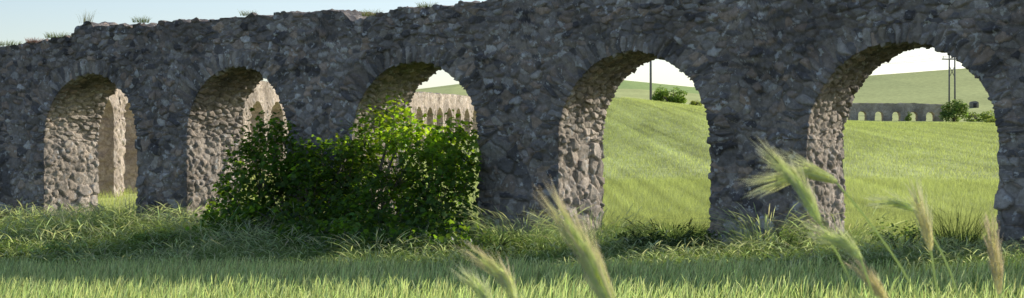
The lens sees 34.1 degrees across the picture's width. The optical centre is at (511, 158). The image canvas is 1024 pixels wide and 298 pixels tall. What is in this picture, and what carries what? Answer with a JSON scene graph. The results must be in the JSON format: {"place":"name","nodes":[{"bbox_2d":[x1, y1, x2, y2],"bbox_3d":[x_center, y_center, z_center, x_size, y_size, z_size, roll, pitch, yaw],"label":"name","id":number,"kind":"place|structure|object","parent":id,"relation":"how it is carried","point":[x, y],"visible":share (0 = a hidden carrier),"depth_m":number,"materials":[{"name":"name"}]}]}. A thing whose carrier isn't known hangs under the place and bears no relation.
{"place":"outdoors","nodes":[
{"label":"outdoors","id":0,"kind":"place"},
{"bbox_2d":[0,0,964,88],"label":"sky","id":1,"kind":"structure","parent":0,"point":[19,19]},
{"bbox_2d":[0,68,1020,295],"bbox_3d":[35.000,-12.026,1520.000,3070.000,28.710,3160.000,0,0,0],"label":"ground","id":2,"kind":"structure","parent":0,"point":[926,87],"depth_m":104.73,"materials":[{"name":"green plant"}]},
{"bbox_2d":[0,237,47,260],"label":"weed plant","id":3,"kind":"object","parent":2,"relation":"on","point":[5,244],"visible":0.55,"depth_m":34.30,"materials":[{"name":"green plant"}]},
{"bbox_2d":[31,238,98,263],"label":"weed plant","id":4,"kind":"object","parent":2,"relation":"on","point":[52,246],"visible":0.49,"depth_m":33.36,"materials":[{"name":"green plant"}]},
{"bbox_2d":[41,198,170,234],"bbox_3d":[-8.830,1.254,37.071,3.476,0.845,3.042,0,0,0],"label":"grass clump","id":5,"kind":"object","parent":2,"relation":"on","point":[91,214],"visible":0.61,"depth_m":36.84,"materials":[{"name":"green plant"}]},
{"bbox_2d":[125,231,178,251],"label":"weed plant","id":6,"kind":"object","parent":2,"relation":"on","point":[142,238],"visible":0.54,"depth_m":33.91,"materials":[{"name":"green plant"}]},
{"bbox_2d":[97,81,477,196],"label":"aqueduct","id":7,"kind":"object","parent":2,"relation":"on","point":[117,167],"visible":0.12,"depth_m":57.27,"materials":[{"name":"beige stone"}]},
{"bbox_2d":[182,91,485,256],"bbox_3d":[-3.822,0.550,33.730,9.118,3.921,5.020,0,0,27],"label":"fig bush","id":8,"kind":"object","parent":2,"relation":"on","point":[336,196],"visible":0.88,"depth_m":33.81,"materials":[{"name":"green plant"}]},
{"bbox_2d":[311,228,430,267],"bbox_3d":[-2.349,1.514,28.086,2.610,0.789,2.402,0,0,0],"label":"grass clump","id":9,"kind":"object","parent":2,"relation":"on","point":[387,257],"visible":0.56,"depth_m":27.89,"materials":[{"name":"green plant"}]},
{"bbox_2d":[450,262,492,297],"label":"barley stalk","id":10,"kind":"object","parent":2,"relation":"on","point":[481,291],"visible":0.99,"depth_m":2.17,"materials":[{"name":"green plant"}]},
{"bbox_2d":[455,238,517,297],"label":"barley stalk","id":11,"kind":"object","parent":2,"relation":"on","point":[507,283],"visible":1,"depth_m":2.02,"materials":[{"name":"green plant"}]},
{"bbox_2d":[472,229,525,255],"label":"weed plant","id":12,"kind":"object","parent":2,"relation":"on","point":[483,241],"visible":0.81,"depth_m":29.85,"materials":[{"name":"green plant"}]},
{"bbox_2d":[0,0,1023,254],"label":"aqueduct","id":13,"kind":"object","parent":2,"relation":"on","point":[540,80],"visible":0.79,"depth_m":33.24,"materials":[{"name":"stone"}]},
{"bbox_2d":[0,39,25,45],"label":"grass tuft","id":14,"kind":"object","parent":13,"relation":"on","point":[10,44],"visible":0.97,"depth_m":41.28,"materials":[{"name":"green plant"}]},
{"bbox_2d":[25,37,43,42],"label":"flower tuft","id":15,"kind":"object","parent":13,"relation":"on","point":[33,40],"visible":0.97,"depth_m":40.72,"materials":[{"name":"white plant"}]},
{"bbox_2d":[43,31,67,38],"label":"grass tuft","id":16,"kind":"object","parent":13,"relation":"on","point":[56,35],"visible":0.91,"depth_m":40.20,"materials":[{"name":"green plant"}]},
{"bbox_2d":[74,10,95,22],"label":"grass tuft","id":17,"kind":"object","parent":13,"relation":"on","point":[87,17],"visible":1,"depth_m":39.89,"materials":[{"name":"green plant"}]},
{"bbox_2d":[130,16,150,22],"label":"grass tuft","id":18,"kind":"object","parent":13,"relation":"on","point":[141,21],"visible":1,"depth_m":38.83,"materials":[{"name":"green plant"}]},
{"bbox_2d":[361,8,379,16],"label":"grass tuft","id":19,"kind":"object","parent":13,"relation":"on","point":[366,13],"visible":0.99,"depth_m":35.08,"materials":[{"name":"green plant"}]},
{"bbox_2d":[416,2,437,7],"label":"grass tuft","id":20,"kind":"object","parent":13,"relation":"on","point":[425,4],"visible":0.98,"depth_m":34.32,"materials":[{"name":"green plant"}]},
{"bbox_2d":[0,198,1023,282],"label":"wild grass","id":21,"kind":"structure","parent":2,"relation":"on","point":[12,224],"depth_m":30.64,"materials":[{"name":"green plant"}]},
{"bbox_2d":[454,203,619,248],"bbox_3d":[0.312,1.215,31.023,3.356,0.833,3.235,0,0,-32],"label":"grass clump","id":22,"kind":"object","parent":2,"relation":"on","point":[534,229],"visible":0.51,"depth_m":30.77,"materials":[{"name":"green plant"}]},
{"bbox_2d":[98,97,998,244],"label":"cereal crop","id":23,"kind":"object","parent":2,"relation":"on","point":[684,217],"visible":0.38,"depth_m":61.58,"materials":[{"name":"green plant"}]},
{"bbox_2d":[533,174,615,297],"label":"barley stalk","id":24,"kind":"object","parent":2,"relation":"on","point":[589,259],"visible":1,"depth_m":1.72,"materials":[{"name":"green plant"}]},
{"bbox_2d":[521,203,672,249],"bbox_3d":[1.534,1.203,30.319,3.522,0.843,3.470,0,0,0],"label":"grass clump","id":25,"kind":"object","parent":2,"relation":"on","point":[590,236],"visible":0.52,"depth_m":30.20,"materials":[{"name":"green plant"}]},
{"bbox_2d":[609,229,670,250],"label":"weed plant","id":26,"kind":"object","parent":2,"relation":"on","point":[636,238],"visible":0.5,"depth_m":29.28,"materials":[{"name":"green plant"}]},
{"bbox_2d":[649,60,651,99],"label":"utility pole","id":27,"kind":"object","parent":2,"relation":"on","point":[650,96],"visible":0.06,"depth_m":199.88,"materials":[{"name":"wood"}]},
{"bbox_2d":[652,85,688,103],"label":"shrub","id":28,"kind":"object","parent":2,"relation":"on","point":[662,96],"visible":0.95,"depth_m":177.62,"materials":[{"name":"green plant"}]},
{"bbox_2d":[609,217,737,250],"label":"clump","id":29,"kind":"object","parent":2,"relation":"on","point":[677,233],"visible":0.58,"depth_m":29.08,"materials":[{"name":"green plant"}]},
{"bbox_2d":[664,224,720,254],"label":"weed plant","id":30,"kind":"object","parent":2,"relation":"on","point":[691,232],"visible":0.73,"depth_m":28.46,"materials":[{"name":"green plant"}]},
{"bbox_2d":[689,100,701,105],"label":"shrub","id":31,"kind":"object","parent":2,"relation":"on","point":[693,102],"visible":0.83,"depth_m":179.78,"materials":[{"name":"green plant"}]},
{"bbox_2d":[675,202,861,251],"bbox_3d":[4.393,1.162,28.818,3.114,0.883,3.160,0,0,-41],"label":"grass clump","id":32,"kind":"object","parent":2,"relation":"on","point":[745,235],"visible":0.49,"depth_m":28.66,"materials":[{"name":"green plant"}]},
{"bbox_2d":[760,227,817,255],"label":"weed plant","id":33,"kind":"object","parent":2,"relation":"on","point":[789,242],"visible":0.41,"depth_m":27.84,"materials":[{"name":"green plant"}]},
{"bbox_2d":[751,138,858,297],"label":"barley stalk","id":34,"kind":"object","parent":2,"relation":"on","point":[803,192],"visible":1,"depth_m":2.17,"materials":[{"name":"green plant"}]},
{"bbox_2d":[733,148,919,297],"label":"barley stalk","id":35,"kind":"object","parent":2,"relation":"on","point":[813,172],"visible":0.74,"depth_m":2.22,"materials":[{"name":"green plant"}]},
{"bbox_2d":[797,218,874,297],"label":"barley stalk","id":36,"kind":"object","parent":2,"relation":"on","point":[851,247],"visible":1,"depth_m":2.12,"materials":[{"name":"green plant"}]},
{"bbox_2d":[760,207,915,254],"bbox_3d":[5.504,1.175,27.850,3.205,0.853,3.336,0,0,0],"label":"grass clump","id":37,"kind":"object","parent":2,"relation":"on","point":[863,234],"visible":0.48,"depth_m":27.73,"materials":[{"name":"green plant"}]},
{"bbox_2d":[841,251,887,297],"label":"barley stalk","id":38,"kind":"object","parent":2,"relation":"on","point":[877,288],"visible":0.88,"depth_m":2.22,"materials":[{"name":"plant"}]},
{"bbox_2d":[848,103,942,120],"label":"aqueduct","id":39,"kind":"object","parent":2,"relation":"on","point":[920,111],"visible":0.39,"depth_m":177.44,"materials":[{"name":"grey stone"}]},
{"bbox_2d":[870,217,937,255],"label":"weed plant","id":40,"kind":"object","parent":2,"relation":"on","point":[908,233],"visible":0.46,"depth_m":27.26,"materials":[{"name":"green plant"}]},
{"bbox_2d":[905,112,911,120],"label":"shrub","id":41,"kind":"object","parent":2,"relation":"on","point":[907,117],"visible":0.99,"depth_m":173.94,"materials":[{"name":"green plant"}]},
{"bbox_2d":[862,189,959,297],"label":"barley stalk","id":42,"kind":"object","parent":2,"relation":"on","point":[895,203],"visible":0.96,"depth_m":2.52,"materials":[{"name":"green plant"}]},
{"bbox_2d":[903,171,938,297],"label":"barley stalk","id":43,"kind":"object","parent":2,"relation":"on","point":[926,228],"visible":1,"depth_m":2.32,"materials":[{"name":"green plant"}]},
{"bbox_2d":[942,55,955,105],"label":"power pylon","id":44,"kind":"object","parent":2,"relation":"on","point":[949,68],"visible":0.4,"depth_m":289.89,"materials":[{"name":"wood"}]},
{"bbox_2d":[938,99,969,121],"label":"shrub","id":45,"kind":"object","parent":2,"relation":"on","point":[953,112],"visible":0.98,"depth_m":174.09,"materials":[{"name":"green plant"}]},
{"bbox_2d":[903,195,1012,256],"bbox_3d":[7.181,1.076,27.276,2.427,1.047,2.737,0,0,-23],"label":"grass clump","id":46,"kind":"object","parent":2,"relation":"on","point":[972,240],"visible":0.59,"depth_m":27.09,"materials":[{"name":"green plant"}]},
{"bbox_2d":[969,101,978,107],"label":"stone hut","id":47,"kind":"object","parent":2,"relation":"on","point":[973,104],"visible":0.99,"depth_m":299.35,"materials":[{"name":"grey stone"}]},
{"bbox_2d":[964,111,994,121],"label":"shrub","id":48,"kind":"object","parent":2,"relation":"on","point":[970,117],"visible":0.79,"depth_m":180.55,"materials":[{"name":"green plant"}]},
{"bbox_2d":[982,118,995,122],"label":"shrub","id":49,"kind":"object","parent":2,"relation":"on","point":[990,120],"visible":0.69,"depth_m":164.96,"materials":[{"name":"green plant"}]},
{"bbox_2d":[980,212,1005,297],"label":"barley stalk","id":50,"kind":"object","parent":2,"relation":"on","point":[996,269],"visible":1,"depth_m":2.22,"materials":[{"name":"plant"}]},
{"bbox_2d":[0,250,1023,297],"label":"field grass","id":51,"kind":"structure","parent":0,"point":[190,279],"depth_m":21.21,"materials":[{"name":"green plant"}]}
]}

